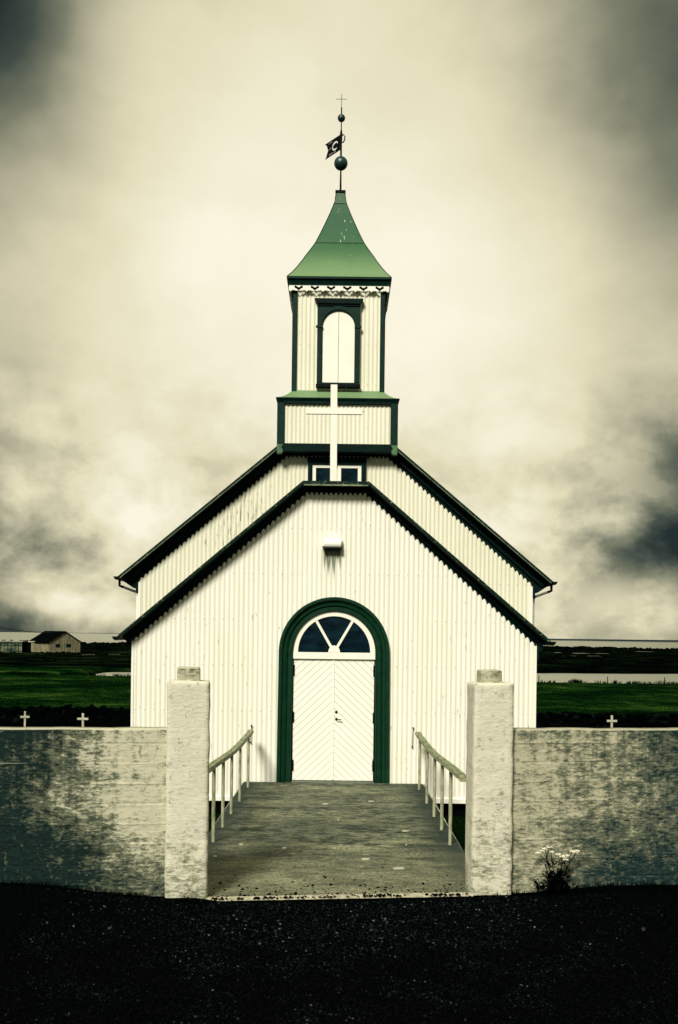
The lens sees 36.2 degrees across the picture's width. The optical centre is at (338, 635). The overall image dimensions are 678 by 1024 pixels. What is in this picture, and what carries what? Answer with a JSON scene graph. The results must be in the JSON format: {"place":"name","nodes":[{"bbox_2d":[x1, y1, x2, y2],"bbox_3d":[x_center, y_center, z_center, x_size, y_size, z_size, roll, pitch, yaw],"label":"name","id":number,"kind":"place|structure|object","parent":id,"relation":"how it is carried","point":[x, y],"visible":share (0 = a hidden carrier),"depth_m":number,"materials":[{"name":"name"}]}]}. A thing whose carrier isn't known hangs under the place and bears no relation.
{"place":"outdoors","nodes":[
{"label":"outdoors","id":0,"kind":"place"},
{"bbox_2d":[209,813,465,852],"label":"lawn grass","id":1,"kind":"structure","parent":0,"point":[457,824],"depth_m":16.61,"materials":[{"name":"green plant"}]},
{"bbox_2d":[208,782,468,896],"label":"path","id":2,"kind":"structure","parent":0,"point":[265,823],"depth_m":12.24,"materials":[{"name":"concrete"}]},
{"bbox_2d":[209,730,253,841],"bbox_3d":[-1.479,1.975,14.175,0.102,1.052,6.350,1,0,0],"label":"handrail","id":3,"kind":"object","parent":2,"relation":"on","point":[230,753],"visible":0.8,"depth_m":13.70,"materials":[{"name":"paint"}]},
{"bbox_2d":[213,801,408,868],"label":"paint flecks","id":4,"kind":"object","parent":2,"relation":"on","point":[361,858],"visible":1,"depth_m":11.87,"materials":[{"name":"beige paint"}]},
{"bbox_2d":[206,892,472,900],"bbox_3d":[0.011,2.433,9.694,2.551,0.018,0.100,1,0,-7],"label":"path edge","id":5,"kind":"object","parent":2,"relation":"on","point":[339,896],"visible":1,"depth_m":9.69,"materials":[{"name":"concrete"}]},
{"bbox_2d":[211,866,467,899],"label":"pebbles","id":6,"kind":"object","parent":2,"relation":"on","point":[324,876],"visible":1,"depth_m":9.74,"materials":[{"name":"stone"}]},
{"bbox_2d":[415,732,465,844],"bbox_3d":[1.315,2.010,14.175,0.102,1.052,6.350,1,0,0],"label":"handrail","id":7,"kind":"object","parent":2,"relation":"on","point":[456,772],"visible":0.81,"depth_m":13.25,"materials":[{"name":"paint"}]},
{"bbox_2d":[0,883,677,1023],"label":"gravel road","id":8,"kind":"structure","parent":0,"point":[108,1010],"depth_m":7.91,"materials":[{"name":"black gravel"}]},
{"bbox_2d":[2,879,677,904],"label":"wall foot grass","id":9,"kind":"structure","parent":8,"relation":"on","point":[128,894],"depth_m":9.47,"materials":[{"name":"green plant"}]},
{"bbox_2d":[530,846,579,891],"bbox_3d":[2.037,2.213,9.884,0.513,0.429,0.208,1,0,0],"label":"yarrow plant","id":10,"kind":"object","parent":8,"relation":"on","point":[553,884],"visible":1,"depth_m":9.88,"materials":[{"name":"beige plant"}]},
{"bbox_2d":[0,643,677,849],"bbox_3d":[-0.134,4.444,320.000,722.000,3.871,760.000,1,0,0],"label":"ground","id":11,"kind":"structure","parent":0,"point":[76,666],"depth_m":89.41,"materials":[{"name":"green plant"}]},
{"bbox_2d":[0,641,26,652],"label":"glasshouse","id":12,"kind":"structure","parent":11,"relation":"on","point":[14,646],"depth_m":184.03,"materials":[{"name":"clear glass"}]},
{"bbox_2d":[20,711,29,726],"bbox_3d":[-9.080,2.790,29.994,0.255,1.222,0.065,1,0,-20],"label":"grave cross","id":13,"kind":"object","parent":11,"relation":"on","point":[24,716],"visible":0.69,"depth_m":29.97,"materials":[{"name":"paint"}]},
{"bbox_2d":[28,641,35,651],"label":"lean to shed","id":14,"kind":"object","parent":11,"relation":"on","point":[31,646],"visible":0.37,"depth_m":185.50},
{"bbox_2d":[29,631,81,652],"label":"hut","id":15,"kind":"object","parent":11,"relation":"on","point":[57,641],"visible":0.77,"depth_m":184.23,"materials":[{"name":"beige wood"}]},
{"bbox_2d":[0,627,49,632],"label":"power cable","id":16,"kind":"object","parent":15,"relation":"attached to","point":[26,631],"visible":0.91,"depth_m":185.96,"materials":[{"name":"black metal"}]},
{"bbox_2d":[77,713,88,726],"bbox_3d":[-7.399,2.828,29.993,0.324,1.186,0.065,0,0,4],"label":"grave cross","id":17,"kind":"object","parent":11,"relation":"on","point":[82,718],"visible":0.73,"depth_m":29.97,"materials":[{"name":"paint"}]},
{"bbox_2d":[0,727,166,895],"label":"boundary wall","id":18,"kind":"structure","parent":11,"relation":"on","point":[82,806],"depth_m":9.49,"materials":[{"name":"concrete"}]},
{"bbox_2d":[164,666,210,898],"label":"gate pillar","id":19,"kind":"structure","parent":11,"relation":"on","point":[187,784],"depth_m":9.51,"materials":[{"name":"concrete"}]},
{"bbox_2d":[112,190,556,815],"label":"church","id":20,"kind":"structure","parent":11,"relation":"on","point":[386,632],"depth_m":17.70,"materials":[{"name":"beige metal"}]},
{"bbox_2d":[291,659,332,779],"bbox_3d":[-0.454,1.431,17.740,0.697,2.072,0.070,1,0,0],"label":"door leaf","id":21,"kind":"structure","parent":20,"relation":"in","point":[312,714],"depth_m":17.73,"materials":[{"name":"white paint"}]},
{"bbox_2d":[322,535,342,549],"bbox_3d":[-0.111,-1.587,17.605,0.344,0.240,0.150,1,0,0],"label":"wall lamp","id":22,"kind":"object","parent":20,"relation":"attached to","point":[332,542],"visible":1,"depth_m":17.56,"materials":[{"name":"beige paint"}]},
{"bbox_2d":[306,385,361,480],"bbox_3d":[-0.088,-3.399,17.474,0.936,1.655,0.072,1,0,0],"label":"roof cross","id":23,"kind":"object","parent":20,"relation":"on","point":[333,411],"visible":1,"depth_m":17.45,"materials":[{"name":"beige paint"}]},
{"bbox_2d":[325,94,347,189],"bbox_3d":[-0.038,-10.116,21.514,0.280,2.010,0.709,1,0,-22],"label":"weather vane","id":24,"kind":"object","parent":20,"relation":"on","point":[340,163],"visible":1,"depth_m":21.30,"materials":[{"name":"black metal"}]},
{"bbox_2d":[306,456,367,480],"bbox_3d":[-0.043,-3.046,20.235,1.200,0.870,0.110,1,0,0],"label":"attic window","id":25,"kind":"structure","parent":20,"relation":"in","point":[349,468],"depth_m":20.25,"materials":[{"name":"green paint"}]},
{"bbox_2d":[315,298,362,388],"bbox_3d":[-0.010,-5.731,20.352,0.950,1.740,0.125,1,0,0],"label":"bell window","id":26,"kind":"structure","parent":20,"relation":"in","point":[332,313],"depth_m":20.38,"materials":[{"name":"green paint"}]},
{"bbox_2d":[333,659,374,780],"bbox_3d":[0.259,1.439,17.721,0.697,2.072,0.108,1,0,0],"label":"door leaf","id":27,"kind":"structure","parent":20,"relation":"in","point":[354,715],"depth_m":17.73,"materials":[{"name":"white paint"}]},
{"bbox_2d":[0,670,676,683],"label":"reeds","id":28,"kind":"object","parent":11,"relation":"on","point":[549,681],"visible":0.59,"depth_m":90.35,"materials":[{"name":"green plant"}]},
{"bbox_2d":[0,703,677,727],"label":"stone wall","id":29,"kind":"structure","parent":11,"relation":"on","point":[68,715],"depth_m":38.67,"materials":[{"name":"black stone"}]},
{"bbox_2d":[0,642,677,671],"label":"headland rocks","id":30,"kind":"object","parent":11,"relation":"on","point":[553,657],"visible":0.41,"depth_m":196.67,"materials":[{"name":"stone"}]},
{"bbox_2d":[1,640,677,649],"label":"shore rocks","id":31,"kind":"object","parent":11,"relation":"on","point":[542,646],"visible":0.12,"depth_m":404.70,"materials":[{"name":"stone"}]},
{"bbox_2d":[216,783,464,853],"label":"path kerb","id":32,"kind":"structure","parent":11,"relation":"on","point":[423,784],"depth_m":15.13,"materials":[{"name":"concrete"}]},
{"bbox_2d":[465,669,513,894],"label":"gate pillar","id":33,"kind":"structure","parent":11,"relation":"on","point":[489,788],"depth_m":9.86,"materials":[{"name":"concrete"}]},
{"bbox_2d":[511,727,677,892],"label":"boundary wall","id":34,"kind":"structure","parent":11,"relation":"on","point":[604,801],"depth_m":10.08,"materials":[{"name":"concrete"}]},
{"bbox_2d":[607,715,616,727],"bbox_3d":[7.875,2.950,29.992,0.294,1.307,0.065,1,0,-3],"label":"grave cross","id":35,"kind":"object","parent":11,"relation":"on","point":[611,723],"visible":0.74,"depth_m":29.97,"materials":[{"name":"paint"}]},
{"bbox_2d":[0,632,677,683],"bbox_3d":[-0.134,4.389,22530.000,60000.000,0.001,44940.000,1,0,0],"label":"sea","id":36,"kind":"structure","parent":0,"point":[107,637],"depth_m":629.81,"materials":[{"name":"liquid"}]},
{"bbox_2d":[0,673,677,715],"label":"meadow grass","id":37,"kind":"structure","parent":0,"point":[118,702],"depth_m":67.45,"materials":[{"name":"green plant"}]},
{"bbox_2d":[0,0,677,639],"label":"sky","id":38,"kind":"structure","parent":0,"point":[511,170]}
]}

